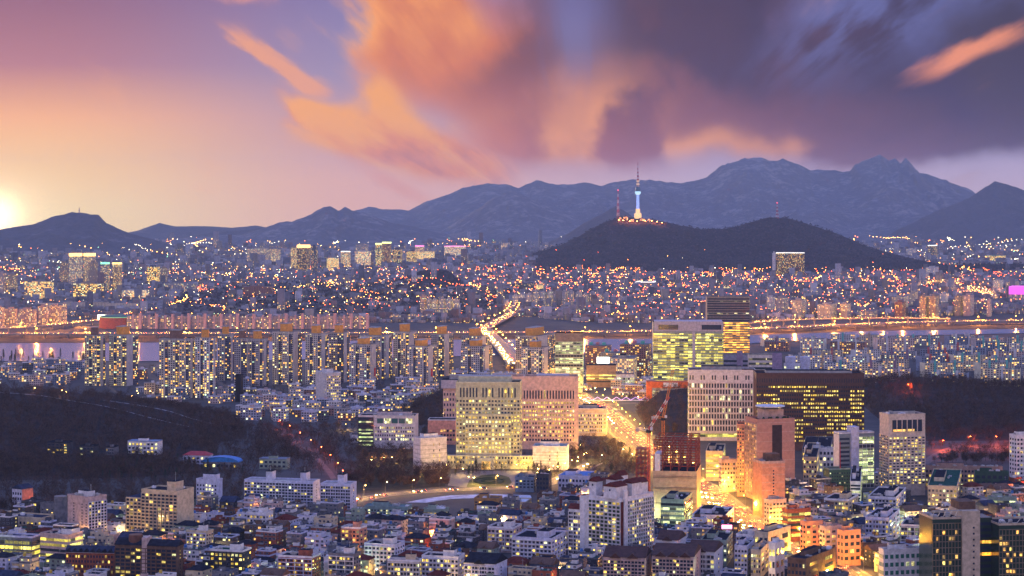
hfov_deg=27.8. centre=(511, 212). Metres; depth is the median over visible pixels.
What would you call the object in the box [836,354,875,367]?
slab apartments
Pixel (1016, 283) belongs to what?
apartment tower
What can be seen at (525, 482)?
office building
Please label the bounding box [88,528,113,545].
walk up flats
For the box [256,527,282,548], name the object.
walk up flats
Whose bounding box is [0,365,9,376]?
town block
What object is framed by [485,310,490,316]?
house
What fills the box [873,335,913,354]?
slab apartments
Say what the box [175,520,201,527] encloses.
walk up flats
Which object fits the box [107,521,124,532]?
walk up flats
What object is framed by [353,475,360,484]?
bare tree
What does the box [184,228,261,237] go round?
hills
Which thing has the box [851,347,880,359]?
slab apartments
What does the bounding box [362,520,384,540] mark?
walk up flats
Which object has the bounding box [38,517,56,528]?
walk up flats
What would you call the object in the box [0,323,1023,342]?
river park
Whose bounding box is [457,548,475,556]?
walk up flats
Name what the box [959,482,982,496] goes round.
walk up flats
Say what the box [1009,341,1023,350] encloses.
slab apartments
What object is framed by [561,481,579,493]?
walk up flats
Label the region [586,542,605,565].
walk up flats
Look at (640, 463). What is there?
building site
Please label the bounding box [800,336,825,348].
slab apartments
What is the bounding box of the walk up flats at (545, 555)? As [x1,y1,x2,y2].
[531,553,555,557]
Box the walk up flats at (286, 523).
[267,520,290,530]
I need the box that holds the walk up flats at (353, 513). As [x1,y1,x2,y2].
[346,505,365,522]
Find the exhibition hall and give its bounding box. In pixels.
[38,302,138,308]
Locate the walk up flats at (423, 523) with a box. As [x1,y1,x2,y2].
[407,513,428,533]
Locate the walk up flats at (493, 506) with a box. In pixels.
[477,501,500,511]
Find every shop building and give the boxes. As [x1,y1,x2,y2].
[686,513,707,525]
[691,522,714,539]
[713,515,732,529]
[717,520,741,549]
[784,551,793,559]
[784,559,787,575]
[785,477,800,486]
[785,485,788,501]
[786,496,803,506]
[789,485,798,491]
[789,486,810,498]
[795,500,816,514]
[804,494,822,502]
[807,499,833,514]
[812,514,830,520]
[818,504,837,515]
[819,568,848,575]
[825,509,850,523]
[837,517,853,524]
[848,523,864,534]
[861,534,869,539]
[861,538,880,560]
[863,540,886,567]
[867,531,891,540]
[874,552,878,571]
[881,532,897,543]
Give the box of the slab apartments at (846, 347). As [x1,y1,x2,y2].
[830,339,866,353]
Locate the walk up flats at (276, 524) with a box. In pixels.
[266,521,287,546]
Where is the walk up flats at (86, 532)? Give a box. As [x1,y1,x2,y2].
[80,527,93,538]
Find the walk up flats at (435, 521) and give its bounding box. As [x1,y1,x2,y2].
[429,515,454,535]
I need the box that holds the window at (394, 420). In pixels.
[392,418,397,422]
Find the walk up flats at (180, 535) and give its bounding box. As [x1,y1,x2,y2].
[171,530,185,545]
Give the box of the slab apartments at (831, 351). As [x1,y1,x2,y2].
[800,347,842,359]
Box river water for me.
[0,329,1023,360]
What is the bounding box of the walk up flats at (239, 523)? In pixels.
[223,517,244,530]
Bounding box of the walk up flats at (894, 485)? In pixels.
[883,483,904,486]
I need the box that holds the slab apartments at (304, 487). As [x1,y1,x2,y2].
[244,466,319,506]
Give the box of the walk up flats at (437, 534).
[431,529,453,542]
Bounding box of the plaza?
[448,470,538,486]
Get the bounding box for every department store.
[586,357,615,386]
[616,372,634,383]
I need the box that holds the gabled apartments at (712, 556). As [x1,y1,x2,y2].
[690,539,723,575]
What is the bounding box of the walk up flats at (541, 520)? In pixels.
[524,514,546,527]
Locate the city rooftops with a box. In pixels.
[0,230,1023,322]
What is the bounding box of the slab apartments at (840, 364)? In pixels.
[825,360,856,369]
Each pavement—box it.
[360,462,601,501]
[503,365,871,575]
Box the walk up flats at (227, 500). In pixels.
[219,496,240,506]
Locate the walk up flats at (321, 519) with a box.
[313,514,337,524]
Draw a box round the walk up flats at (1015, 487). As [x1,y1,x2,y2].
[1010,484,1023,489]
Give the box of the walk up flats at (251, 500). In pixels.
[237,494,259,508]
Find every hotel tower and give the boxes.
[297,245,309,270]
[737,421,744,495]
[745,404,794,498]
[753,452,784,517]
[772,251,775,269]
[776,252,804,276]
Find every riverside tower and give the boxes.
[85,327,104,385]
[109,325,137,385]
[159,329,194,397]
[195,329,216,397]
[217,326,234,380]
[234,330,250,384]
[249,330,268,385]
[272,323,301,384]
[305,325,327,384]
[329,324,349,382]
[349,337,379,385]
[360,326,391,378]
[393,323,416,375]
[407,339,436,386]
[431,325,452,375]
[461,327,488,345]
[461,339,491,373]
[516,326,554,372]
[521,340,550,373]
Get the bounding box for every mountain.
[168,206,487,257]
[439,191,588,246]
[890,181,1023,251]
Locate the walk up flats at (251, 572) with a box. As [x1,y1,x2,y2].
[236,568,260,575]
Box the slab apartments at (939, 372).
[928,370,968,379]
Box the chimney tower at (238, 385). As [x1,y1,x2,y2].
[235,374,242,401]
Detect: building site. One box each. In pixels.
[636,447,649,490]
[653,432,700,517]
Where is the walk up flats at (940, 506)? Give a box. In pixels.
[935,503,948,509]
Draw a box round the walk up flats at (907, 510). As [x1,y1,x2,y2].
[899,504,922,517]
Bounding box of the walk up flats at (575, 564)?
[559,555,582,573]
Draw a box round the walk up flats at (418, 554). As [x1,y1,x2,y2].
[398,550,423,557]
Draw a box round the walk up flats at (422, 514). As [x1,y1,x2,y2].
[410,511,434,519]
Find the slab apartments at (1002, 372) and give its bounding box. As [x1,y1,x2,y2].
[984,366,1020,385]
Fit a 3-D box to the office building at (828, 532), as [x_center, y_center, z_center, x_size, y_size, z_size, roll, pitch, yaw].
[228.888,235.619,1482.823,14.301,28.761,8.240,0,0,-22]
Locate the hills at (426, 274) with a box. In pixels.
[391,269,461,288]
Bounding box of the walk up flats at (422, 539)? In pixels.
[404,529,430,546]
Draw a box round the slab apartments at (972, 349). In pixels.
[960,345,985,354]
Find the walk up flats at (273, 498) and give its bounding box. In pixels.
[262,495,282,501]
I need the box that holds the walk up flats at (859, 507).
[853,501,872,512]
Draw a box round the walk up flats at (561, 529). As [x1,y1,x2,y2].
[556,522,567,541]
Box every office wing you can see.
[413,432,446,469]
[533,440,568,469]
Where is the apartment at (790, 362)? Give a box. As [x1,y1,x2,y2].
[784,356,810,368]
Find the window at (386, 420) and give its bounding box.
[384,418,389,422]
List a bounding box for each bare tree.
[0,498,7,507]
[9,497,17,503]
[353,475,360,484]
[361,477,368,487]
[367,474,374,482]
[378,474,386,486]
[389,477,395,486]
[403,476,411,483]
[411,474,417,486]
[949,450,957,462]
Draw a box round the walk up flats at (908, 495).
[906,489,910,501]
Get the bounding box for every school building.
[40,495,67,522]
[635,281,655,285]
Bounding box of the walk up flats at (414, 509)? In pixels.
[405,506,428,519]
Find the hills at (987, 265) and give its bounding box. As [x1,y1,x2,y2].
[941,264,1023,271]
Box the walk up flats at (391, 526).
[385,521,404,536]
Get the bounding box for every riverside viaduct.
[0,320,1023,337]
[750,317,950,326]
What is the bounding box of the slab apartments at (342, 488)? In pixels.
[320,469,356,508]
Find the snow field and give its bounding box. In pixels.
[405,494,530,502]
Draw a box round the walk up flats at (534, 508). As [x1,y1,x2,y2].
[521,502,540,517]
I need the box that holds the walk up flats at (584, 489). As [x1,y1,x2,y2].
[581,485,588,494]
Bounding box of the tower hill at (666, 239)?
[533,217,961,272]
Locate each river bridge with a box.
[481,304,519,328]
[481,329,515,363]
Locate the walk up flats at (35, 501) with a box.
[21,497,45,512]
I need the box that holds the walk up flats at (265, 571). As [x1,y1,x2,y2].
[260,567,290,575]
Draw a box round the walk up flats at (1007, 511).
[995,506,1019,516]
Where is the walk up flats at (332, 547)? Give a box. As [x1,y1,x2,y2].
[328,540,357,552]
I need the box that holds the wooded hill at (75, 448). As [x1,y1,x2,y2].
[0,391,246,479]
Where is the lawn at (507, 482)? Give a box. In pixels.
[467,474,511,487]
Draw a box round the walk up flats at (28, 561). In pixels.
[11,553,39,570]
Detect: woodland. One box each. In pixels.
[0,349,1023,507]
[168,215,1023,314]
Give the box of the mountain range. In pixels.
[355,155,975,248]
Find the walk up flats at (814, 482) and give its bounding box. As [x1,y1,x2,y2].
[809,475,830,488]
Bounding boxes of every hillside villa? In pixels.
[47,439,72,454]
[79,443,98,456]
[106,444,118,457]
[128,438,162,454]
[183,451,212,463]
[202,455,242,468]
[259,455,289,468]
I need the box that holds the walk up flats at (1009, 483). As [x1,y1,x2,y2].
[995,477,1015,485]
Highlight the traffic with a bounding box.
[1,282,1023,332]
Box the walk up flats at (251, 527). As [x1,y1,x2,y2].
[244,516,267,541]
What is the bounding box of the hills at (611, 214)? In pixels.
[543,206,631,248]
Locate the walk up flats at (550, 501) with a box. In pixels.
[539,495,557,509]
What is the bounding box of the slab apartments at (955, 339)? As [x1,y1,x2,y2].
[944,334,974,345]
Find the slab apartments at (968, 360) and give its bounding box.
[949,352,986,370]
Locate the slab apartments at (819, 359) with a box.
[789,352,831,368]
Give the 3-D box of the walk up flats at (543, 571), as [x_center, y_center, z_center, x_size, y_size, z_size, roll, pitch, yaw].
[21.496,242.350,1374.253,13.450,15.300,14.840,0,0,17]
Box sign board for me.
[722,525,731,529]
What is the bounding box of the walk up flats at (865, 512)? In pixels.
[861,509,872,516]
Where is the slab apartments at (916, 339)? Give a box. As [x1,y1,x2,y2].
[890,334,918,343]
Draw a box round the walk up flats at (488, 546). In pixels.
[476,541,499,552]
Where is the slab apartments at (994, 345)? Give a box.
[976,339,1006,350]
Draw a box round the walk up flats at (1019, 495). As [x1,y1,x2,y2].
[1002,490,1023,501]
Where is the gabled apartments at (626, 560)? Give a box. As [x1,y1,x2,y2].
[603,545,651,575]
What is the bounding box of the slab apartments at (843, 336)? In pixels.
[831,332,855,341]
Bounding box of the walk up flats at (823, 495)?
[811,493,829,498]
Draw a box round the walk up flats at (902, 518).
[900,514,905,532]
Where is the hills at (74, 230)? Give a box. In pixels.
[0,212,200,263]
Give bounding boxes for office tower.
[147,265,159,283]
[291,246,296,267]
[311,245,317,271]
[327,257,338,270]
[341,251,349,266]
[355,250,370,264]
[356,243,368,250]
[375,243,381,265]
[382,242,390,262]
[392,248,401,263]
[407,250,416,261]
[415,245,423,250]
[501,243,507,249]
[706,296,749,352]
[834,426,873,490]
[879,410,924,495]
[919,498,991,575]
[928,245,936,257]
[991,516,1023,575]
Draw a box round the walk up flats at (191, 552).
[183,544,206,564]
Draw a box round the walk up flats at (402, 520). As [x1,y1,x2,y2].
[381,515,407,534]
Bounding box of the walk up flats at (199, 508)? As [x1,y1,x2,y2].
[194,504,209,515]
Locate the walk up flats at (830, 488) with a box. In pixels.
[824,483,843,493]
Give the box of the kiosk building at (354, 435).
[350,433,357,442]
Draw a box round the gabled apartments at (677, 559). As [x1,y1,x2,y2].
[651,542,701,575]
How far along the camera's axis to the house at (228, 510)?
1676.68 m
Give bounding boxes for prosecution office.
[447,374,532,469]
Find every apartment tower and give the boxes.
[0,272,6,293]
[7,273,17,292]
[59,261,67,281]
[67,484,106,530]
[69,253,81,283]
[84,253,95,281]
[88,260,97,281]
[101,262,109,290]
[112,262,121,289]
[126,471,193,538]
[316,368,340,400]
[420,294,426,314]
[427,297,431,308]
[432,298,437,311]
[439,297,445,311]
[446,297,452,312]
[453,298,459,307]
[512,294,518,304]
[526,292,532,301]
[533,291,538,305]
[541,291,546,303]
[547,290,553,303]
[562,290,567,304]
[568,494,588,554]
[569,290,573,303]
[576,291,581,296]
[583,293,588,301]
[588,470,653,549]
[597,294,602,302]
[604,292,608,304]
[767,295,774,309]
[775,296,788,311]
[792,298,805,317]
[817,302,836,317]
[840,302,850,317]
[859,309,877,317]
[892,295,907,306]
[895,300,905,316]
[909,290,917,305]
[919,294,928,317]
[926,266,938,276]
[929,293,938,317]
[940,292,947,301]
[955,294,962,315]
[963,293,973,315]
[987,298,991,316]
[993,278,1002,289]
[1006,281,1018,285]
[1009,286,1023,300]
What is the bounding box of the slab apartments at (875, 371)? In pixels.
[870,365,909,383]
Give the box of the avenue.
[578,393,866,575]
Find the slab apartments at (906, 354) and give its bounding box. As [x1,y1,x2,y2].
[884,349,916,358]
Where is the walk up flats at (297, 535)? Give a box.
[286,528,307,547]
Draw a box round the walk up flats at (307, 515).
[297,511,316,521]
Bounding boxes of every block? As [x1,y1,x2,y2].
[0,306,4,326]
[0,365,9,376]
[4,298,9,308]
[4,361,15,372]
[5,307,17,326]
[8,371,19,379]
[18,307,36,325]
[19,373,29,381]
[22,360,33,371]
[29,373,43,385]
[32,356,44,362]
[32,368,45,375]
[34,362,45,367]
[38,304,48,324]
[44,366,56,373]
[44,374,51,382]
[45,288,50,296]
[46,357,58,366]
[49,304,61,323]
[52,372,65,384]
[55,362,64,369]
[61,372,70,382]
[62,303,66,322]
[64,370,76,379]
[65,360,81,370]
[65,545,114,575]
[71,302,76,311]
[87,291,92,308]
[97,272,104,289]
[110,309,115,314]
[114,533,183,575]
[116,285,121,299]
[116,309,124,312]
[123,263,127,278]
[127,313,141,328]
[132,308,139,315]
[134,289,141,300]
[136,386,143,391]
[138,367,146,378]
[140,301,147,312]
[140,395,155,403]
[143,313,157,328]
[144,381,155,393]
[146,393,160,401]
[151,365,158,372]
[156,382,158,392]
[159,314,173,328]
[167,394,181,401]
[174,386,188,399]
[175,313,190,328]
[186,524,213,546]
[192,313,206,328]
[206,264,209,277]
[208,314,222,328]
[208,394,222,403]
[210,542,250,574]
[217,386,227,392]
[221,392,233,401]
[224,313,238,328]
[228,384,234,394]
[236,403,251,416]
[240,313,255,328]
[240,393,254,403]
[240,405,261,419]
[242,396,253,403]
[243,377,250,387]
[243,387,256,394]
[246,506,272,522]
[250,297,255,309]
[252,402,263,407]
[255,394,262,402]
[256,314,271,328]
[257,387,270,391]
[257,390,267,394]
[263,392,276,403]
[264,399,272,408]
[270,399,285,405]
[270,403,283,417]
[273,313,287,328]
[273,406,288,420]
[277,289,284,315]
[277,393,287,398]
[277,548,320,575]
[279,397,292,406]
[285,292,289,306]
[288,382,300,392]
[288,395,299,399]
[289,313,303,328]
[289,406,297,413]
[290,387,303,395]
[292,400,308,406]
[295,291,301,302]
[295,407,309,416]
[300,393,314,400]
[301,409,317,421]
[303,387,315,394]
[305,309,313,316]
[305,314,319,328]
[306,400,320,409]
[314,408,328,420]
[317,396,332,407]
[321,313,336,328]
[323,405,335,415]
[326,399,340,406]
[328,544,360,574]
[334,406,350,418]
[338,313,352,328]
[338,410,354,420]
[341,387,348,396]
[341,396,353,401]
[341,402,348,406]
[341,516,366,545]
[349,400,365,407]
[350,405,363,413]
[350,406,359,415]
[352,384,373,393]
[352,388,365,399]
[354,314,368,328]
[358,392,370,406]
[359,265,364,279]
[359,378,375,386]
[364,536,404,570]
[367,405,380,410]
[368,301,374,308]
[370,390,381,396]
[371,396,387,405]
[376,390,390,396]
[377,405,392,410]
[380,398,394,407]
[387,548,421,575]
[389,388,402,395]
[390,382,403,389]
[395,375,407,385]
[395,392,407,405]
[396,401,409,410]
[403,385,415,392]
[405,269,409,276]
[406,379,419,386]
[409,376,421,385]
[409,395,419,402]
[411,270,416,281]
[411,391,425,396]
[413,386,433,391]
[422,543,464,575]
[423,310,432,316]
[425,381,438,388]
[431,262,436,277]
[451,370,464,373]
[452,309,458,317]
[456,286,461,296]
[466,306,470,313]
[468,292,474,313]
[482,369,493,374]
[487,515,521,552]
[491,307,496,317]
[495,306,502,314]
[497,282,502,295]
[498,294,501,303]
[505,363,515,372]
[512,527,565,564]
[517,298,524,304]
[523,302,531,307]
[544,306,551,318]
[555,290,561,306]
[576,297,585,313]
[582,274,587,282]
[583,383,591,389]
[585,342,610,365]
[587,283,592,291]
[588,306,595,312]
[591,294,596,302]
[592,299,597,305]
[600,349,619,363]
[604,305,609,311]
[611,297,615,303]
[611,354,636,377]
[611,378,622,388]
[612,386,623,394]
[616,390,628,396]
[620,340,651,377]
[625,383,644,396]
[626,296,632,301]
[635,272,639,281]
[635,377,646,383]
[637,389,645,398]
[638,380,645,387]
[641,375,653,379]
[648,287,653,294]
[649,303,656,308]
[661,289,668,299]
[669,290,687,294]
[671,305,676,314]
[700,277,705,281]
[703,288,708,295]
[709,279,714,295]
[716,272,721,284]
[719,288,723,295]
[723,276,729,288]
[736,522,756,542]
[737,278,742,287]
[750,296,755,309]
[750,310,755,320]
[757,304,764,308]
[759,299,766,303]
[788,279,792,288]
[789,268,794,276]
[810,301,814,317]
[811,282,816,297]
[822,275,827,282]
[824,488,857,511]
[835,263,840,280]
[856,278,861,286]
[865,503,899,538]
[868,289,874,300]
[868,483,905,509]
[873,276,877,285]
[874,471,878,484]
[882,278,887,290]
[901,514,918,541]
[911,283,917,291]
[919,269,925,284]
[921,287,928,294]
[935,272,941,281]
[942,287,947,291]
[948,265,953,274]
[948,278,954,290]
[1005,286,1008,297]
[1009,277,1014,285]
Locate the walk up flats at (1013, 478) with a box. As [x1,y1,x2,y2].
[1009,474,1023,482]
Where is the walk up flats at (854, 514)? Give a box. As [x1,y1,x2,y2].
[843,511,862,518]
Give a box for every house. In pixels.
[0,526,11,531]
[0,569,24,575]
[11,483,33,508]
[11,552,23,558]
[14,524,38,530]
[15,569,30,573]
[22,569,45,575]
[31,566,55,574]
[33,527,51,533]
[39,557,45,567]
[45,549,65,568]
[47,293,53,300]
[84,568,106,575]
[86,568,109,575]
[93,293,97,299]
[93,542,109,545]
[107,509,123,516]
[107,513,115,520]
[108,526,119,545]
[111,511,125,530]
[118,529,141,536]
[128,526,143,532]
[139,572,155,575]
[175,308,182,313]
[183,558,194,566]
[202,520,221,532]
[203,543,226,547]
[207,510,228,519]
[208,526,220,533]
[211,515,228,531]
[213,307,221,316]
[214,532,239,542]
[215,538,235,545]
[217,505,239,515]
[223,527,244,540]
[239,539,258,550]
[248,565,265,570]
[251,558,273,567]
[252,552,275,567]
[255,546,276,558]
[270,544,284,553]
[275,507,281,517]
[282,542,305,551]
[283,499,305,511]
[289,311,296,315]
[293,520,313,530]
[295,524,309,531]
[306,501,320,514]
[319,547,327,556]
[321,556,323,574]
[325,570,345,575]
[326,531,337,540]
[330,535,352,543]
[332,515,344,522]
[332,528,340,539]
[338,520,352,528]
[344,509,368,519]
[346,571,373,575]
[347,306,353,314]
[358,545,363,553]
[365,513,386,522]
[376,573,396,575]
[378,312,385,318]
[386,312,392,316]
[390,509,405,516]
[393,530,405,536]
[396,306,403,314]
[405,539,425,550]
[408,522,429,533]
[427,566,450,575]
[433,538,453,547]
[435,511,451,516]
[448,310,451,317]
[456,512,477,520]
[456,517,475,527]
[456,523,475,534]
[456,538,476,544]
[457,508,477,515]
[457,524,479,543]
[473,308,481,313]
[475,520,478,530]
[477,511,492,519]
[478,524,490,540]
[482,572,497,575]
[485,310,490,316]
[496,507,517,513]
[499,507,522,521]
[503,299,508,304]
[522,511,536,519]
[539,504,543,515]
[544,507,564,513]
[544,507,564,515]
[547,513,567,520]
[547,515,565,527]
[559,570,588,575]
[560,491,580,505]
[562,495,579,505]
[562,499,576,514]
[563,307,571,319]
[569,304,575,310]
[583,565,602,575]
[594,303,601,309]
[601,311,605,318]
[610,308,616,314]
[617,306,624,310]
[626,315,633,322]
[635,308,643,311]
[654,528,667,533]
[663,523,674,527]
[670,294,676,299]
[688,300,693,305]
[699,305,705,314]
[701,571,714,575]
[720,567,743,575]
[721,573,746,575]
[772,312,779,319]
[803,486,817,492]
[851,517,865,529]
[863,491,871,501]
[875,303,883,307]
[889,292,896,295]
[902,499,923,504]
[908,307,913,314]
[913,301,918,307]
[928,505,934,510]
[935,501,950,505]
[941,303,948,307]
[959,491,979,502]
[979,483,991,494]
[979,510,992,516]
[980,494,987,499]
[985,294,990,299]
[1015,304,1022,313]
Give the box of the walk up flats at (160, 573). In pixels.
[155,570,176,575]
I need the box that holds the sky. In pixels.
[0,0,1023,231]
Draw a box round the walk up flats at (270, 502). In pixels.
[261,499,283,508]
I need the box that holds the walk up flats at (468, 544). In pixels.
[453,541,477,551]
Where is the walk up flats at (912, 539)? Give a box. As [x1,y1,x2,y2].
[900,534,918,545]
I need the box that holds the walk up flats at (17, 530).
[8,527,24,532]
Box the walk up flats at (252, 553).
[251,549,254,559]
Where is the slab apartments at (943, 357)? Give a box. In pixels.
[916,353,949,370]
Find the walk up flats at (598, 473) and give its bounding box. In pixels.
[590,470,610,478]
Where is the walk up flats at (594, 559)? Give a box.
[577,548,601,566]
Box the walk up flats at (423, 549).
[406,547,430,552]
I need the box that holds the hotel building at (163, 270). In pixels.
[160,266,167,281]
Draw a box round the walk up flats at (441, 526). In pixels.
[436,522,456,542]
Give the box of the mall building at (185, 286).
[162,282,195,291]
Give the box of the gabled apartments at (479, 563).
[464,551,507,575]
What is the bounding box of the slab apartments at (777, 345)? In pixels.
[765,339,789,350]
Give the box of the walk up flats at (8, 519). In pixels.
[0,512,17,528]
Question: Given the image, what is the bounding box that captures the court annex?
[428,417,455,444]
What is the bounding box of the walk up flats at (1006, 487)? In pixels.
[986,483,1011,494]
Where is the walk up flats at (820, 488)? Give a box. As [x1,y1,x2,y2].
[817,482,827,492]
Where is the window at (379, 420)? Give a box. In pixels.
[377,418,382,422]
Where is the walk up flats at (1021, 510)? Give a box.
[1017,504,1023,515]
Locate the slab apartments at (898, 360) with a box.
[883,357,908,367]
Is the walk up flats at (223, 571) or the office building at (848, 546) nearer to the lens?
the walk up flats at (223, 571)
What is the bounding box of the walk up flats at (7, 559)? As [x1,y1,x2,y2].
[0,551,16,569]
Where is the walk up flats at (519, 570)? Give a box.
[508,560,535,575]
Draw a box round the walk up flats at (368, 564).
[361,554,375,574]
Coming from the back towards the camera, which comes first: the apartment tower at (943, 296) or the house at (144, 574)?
the apartment tower at (943, 296)
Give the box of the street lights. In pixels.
[4,237,1016,318]
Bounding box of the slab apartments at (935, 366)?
[920,360,964,376]
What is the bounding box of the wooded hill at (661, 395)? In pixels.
[635,388,687,434]
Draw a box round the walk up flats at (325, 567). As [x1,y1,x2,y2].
[323,556,327,575]
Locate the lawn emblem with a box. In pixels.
[473,477,505,483]
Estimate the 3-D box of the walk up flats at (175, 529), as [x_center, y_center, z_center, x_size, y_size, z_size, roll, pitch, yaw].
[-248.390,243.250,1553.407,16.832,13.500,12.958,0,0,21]
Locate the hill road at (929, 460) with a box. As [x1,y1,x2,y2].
[925,446,1007,463]
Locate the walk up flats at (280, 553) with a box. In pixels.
[276,546,291,567]
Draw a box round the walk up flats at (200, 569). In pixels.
[185,563,212,575]
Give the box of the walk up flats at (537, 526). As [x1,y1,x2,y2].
[522,523,544,530]
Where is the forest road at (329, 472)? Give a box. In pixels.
[281,433,336,479]
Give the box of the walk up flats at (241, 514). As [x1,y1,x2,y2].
[229,509,247,522]
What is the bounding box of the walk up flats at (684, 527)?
[668,521,691,538]
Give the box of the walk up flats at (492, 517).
[479,512,500,525]
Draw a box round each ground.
[0,252,1023,575]
[350,450,445,492]
[546,440,645,478]
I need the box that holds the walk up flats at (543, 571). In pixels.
[532,566,556,575]
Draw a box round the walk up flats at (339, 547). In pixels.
[326,546,345,555]
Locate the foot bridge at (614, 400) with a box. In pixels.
[583,397,648,406]
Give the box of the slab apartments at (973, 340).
[970,335,1003,346]
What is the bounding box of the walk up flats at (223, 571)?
[212,566,238,575]
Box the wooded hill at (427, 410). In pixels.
[404,391,442,424]
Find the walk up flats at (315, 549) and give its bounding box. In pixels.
[301,544,323,556]
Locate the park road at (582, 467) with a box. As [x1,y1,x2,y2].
[357,463,591,501]
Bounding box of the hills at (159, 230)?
[128,223,264,240]
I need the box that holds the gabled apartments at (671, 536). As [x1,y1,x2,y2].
[656,529,685,542]
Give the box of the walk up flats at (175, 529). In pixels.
[168,526,189,538]
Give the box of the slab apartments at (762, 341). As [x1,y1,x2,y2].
[760,336,789,345]
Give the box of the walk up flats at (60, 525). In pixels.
[52,522,78,529]
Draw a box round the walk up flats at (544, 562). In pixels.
[529,556,559,575]
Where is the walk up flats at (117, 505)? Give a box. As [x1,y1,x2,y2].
[107,501,125,511]
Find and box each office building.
[0,531,39,556]
[16,512,53,525]
[24,280,53,298]
[40,527,82,556]
[73,282,103,297]
[122,288,148,299]
[196,473,222,504]
[242,285,273,296]
[247,248,271,260]
[271,248,279,261]
[358,411,417,448]
[364,501,411,515]
[417,250,434,258]
[423,504,448,513]
[444,245,465,257]
[474,493,501,509]
[513,495,531,509]
[515,282,534,289]
[515,472,535,491]
[536,284,543,290]
[536,469,551,492]
[537,489,556,502]
[555,332,583,392]
[558,469,593,490]
[578,404,606,435]
[652,320,723,380]
[661,490,692,524]
[692,505,733,524]
[701,529,732,566]
[706,443,724,480]
[718,456,736,491]
[724,351,747,367]
[734,536,754,575]
[748,353,781,369]
[751,540,768,575]
[754,523,790,551]
[764,495,785,524]
[768,536,784,575]
[782,504,810,541]
[787,545,835,575]
[800,516,822,549]
[802,436,832,472]
[803,442,819,484]
[804,444,833,475]
[819,521,840,561]
[823,454,850,490]
[837,525,860,565]
[850,465,861,501]
[879,543,918,575]
[906,248,915,254]
[907,501,927,510]
[925,462,1002,489]
[928,468,961,506]
[974,467,1008,483]
[986,255,1005,260]
[988,493,1016,503]
[1009,431,1023,479]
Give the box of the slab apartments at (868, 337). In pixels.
[859,332,879,345]
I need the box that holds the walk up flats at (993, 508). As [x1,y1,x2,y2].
[988,498,1009,516]
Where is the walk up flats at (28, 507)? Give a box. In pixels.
[13,502,34,513]
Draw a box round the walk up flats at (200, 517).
[194,510,206,522]
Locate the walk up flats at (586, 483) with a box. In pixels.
[579,480,588,492]
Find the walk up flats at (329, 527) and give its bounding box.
[311,522,337,533]
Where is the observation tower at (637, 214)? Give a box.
[634,168,640,218]
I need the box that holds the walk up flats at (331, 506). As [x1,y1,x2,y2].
[320,498,343,516]
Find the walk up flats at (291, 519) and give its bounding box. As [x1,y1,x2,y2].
[274,514,298,530]
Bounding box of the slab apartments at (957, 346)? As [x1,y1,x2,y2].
[930,342,968,350]
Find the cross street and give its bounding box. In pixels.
[598,403,634,405]
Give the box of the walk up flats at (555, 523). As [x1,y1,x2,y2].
[550,519,567,527]
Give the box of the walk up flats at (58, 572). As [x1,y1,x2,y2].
[46,569,64,575]
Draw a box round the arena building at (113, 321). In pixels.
[98,314,131,328]
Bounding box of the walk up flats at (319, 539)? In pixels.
[305,525,331,548]
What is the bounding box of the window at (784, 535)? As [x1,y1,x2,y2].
[782,532,787,538]
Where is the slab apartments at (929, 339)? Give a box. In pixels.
[919,334,938,345]
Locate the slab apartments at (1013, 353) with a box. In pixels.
[988,349,1023,356]
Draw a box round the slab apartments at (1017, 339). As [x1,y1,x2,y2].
[1007,335,1023,344]
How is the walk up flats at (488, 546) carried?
on the ground at (628, 410)
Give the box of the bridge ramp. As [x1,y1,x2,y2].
[0,320,98,332]
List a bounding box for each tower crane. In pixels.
[636,396,669,488]
[651,368,673,451]
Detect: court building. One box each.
[441,374,459,416]
[492,373,577,448]
[688,365,755,440]
[753,369,863,449]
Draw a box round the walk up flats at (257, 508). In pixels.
[250,505,274,518]
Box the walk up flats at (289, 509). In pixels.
[279,504,301,516]
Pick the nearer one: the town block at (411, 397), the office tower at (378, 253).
the town block at (411, 397)
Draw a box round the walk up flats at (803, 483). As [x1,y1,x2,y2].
[797,479,811,486]
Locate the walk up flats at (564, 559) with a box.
[559,553,586,571]
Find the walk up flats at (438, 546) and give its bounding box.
[429,540,448,551]
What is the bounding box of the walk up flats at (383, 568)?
[379,551,397,573]
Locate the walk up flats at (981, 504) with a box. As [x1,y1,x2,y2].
[975,500,994,510]
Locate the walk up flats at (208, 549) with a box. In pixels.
[205,545,225,551]
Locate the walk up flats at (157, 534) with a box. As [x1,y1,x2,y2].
[141,530,166,538]
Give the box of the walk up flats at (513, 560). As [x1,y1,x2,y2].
[507,556,529,575]
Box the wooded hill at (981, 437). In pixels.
[864,380,1023,440]
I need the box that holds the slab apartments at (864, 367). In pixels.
[859,360,906,377]
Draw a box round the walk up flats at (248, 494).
[244,493,261,505]
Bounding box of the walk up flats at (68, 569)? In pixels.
[56,563,78,575]
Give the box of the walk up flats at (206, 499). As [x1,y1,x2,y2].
[197,492,218,509]
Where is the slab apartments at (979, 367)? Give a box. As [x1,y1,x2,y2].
[974,359,1014,378]
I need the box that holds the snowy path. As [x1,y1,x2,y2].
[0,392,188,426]
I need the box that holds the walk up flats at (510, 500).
[502,494,519,509]
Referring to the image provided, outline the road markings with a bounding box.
[579,396,856,575]
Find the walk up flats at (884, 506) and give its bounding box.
[875,504,899,508]
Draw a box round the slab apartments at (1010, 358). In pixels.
[987,355,1023,366]
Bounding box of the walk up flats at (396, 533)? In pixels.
[385,531,404,539]
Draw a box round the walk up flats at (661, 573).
[654,567,668,575]
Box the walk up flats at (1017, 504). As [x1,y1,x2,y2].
[1009,500,1023,509]
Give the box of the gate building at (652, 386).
[646,380,687,398]
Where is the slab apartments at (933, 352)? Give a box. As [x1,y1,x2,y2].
[920,347,955,355]
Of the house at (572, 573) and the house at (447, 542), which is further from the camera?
the house at (447, 542)
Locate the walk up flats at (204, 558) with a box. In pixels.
[196,552,209,565]

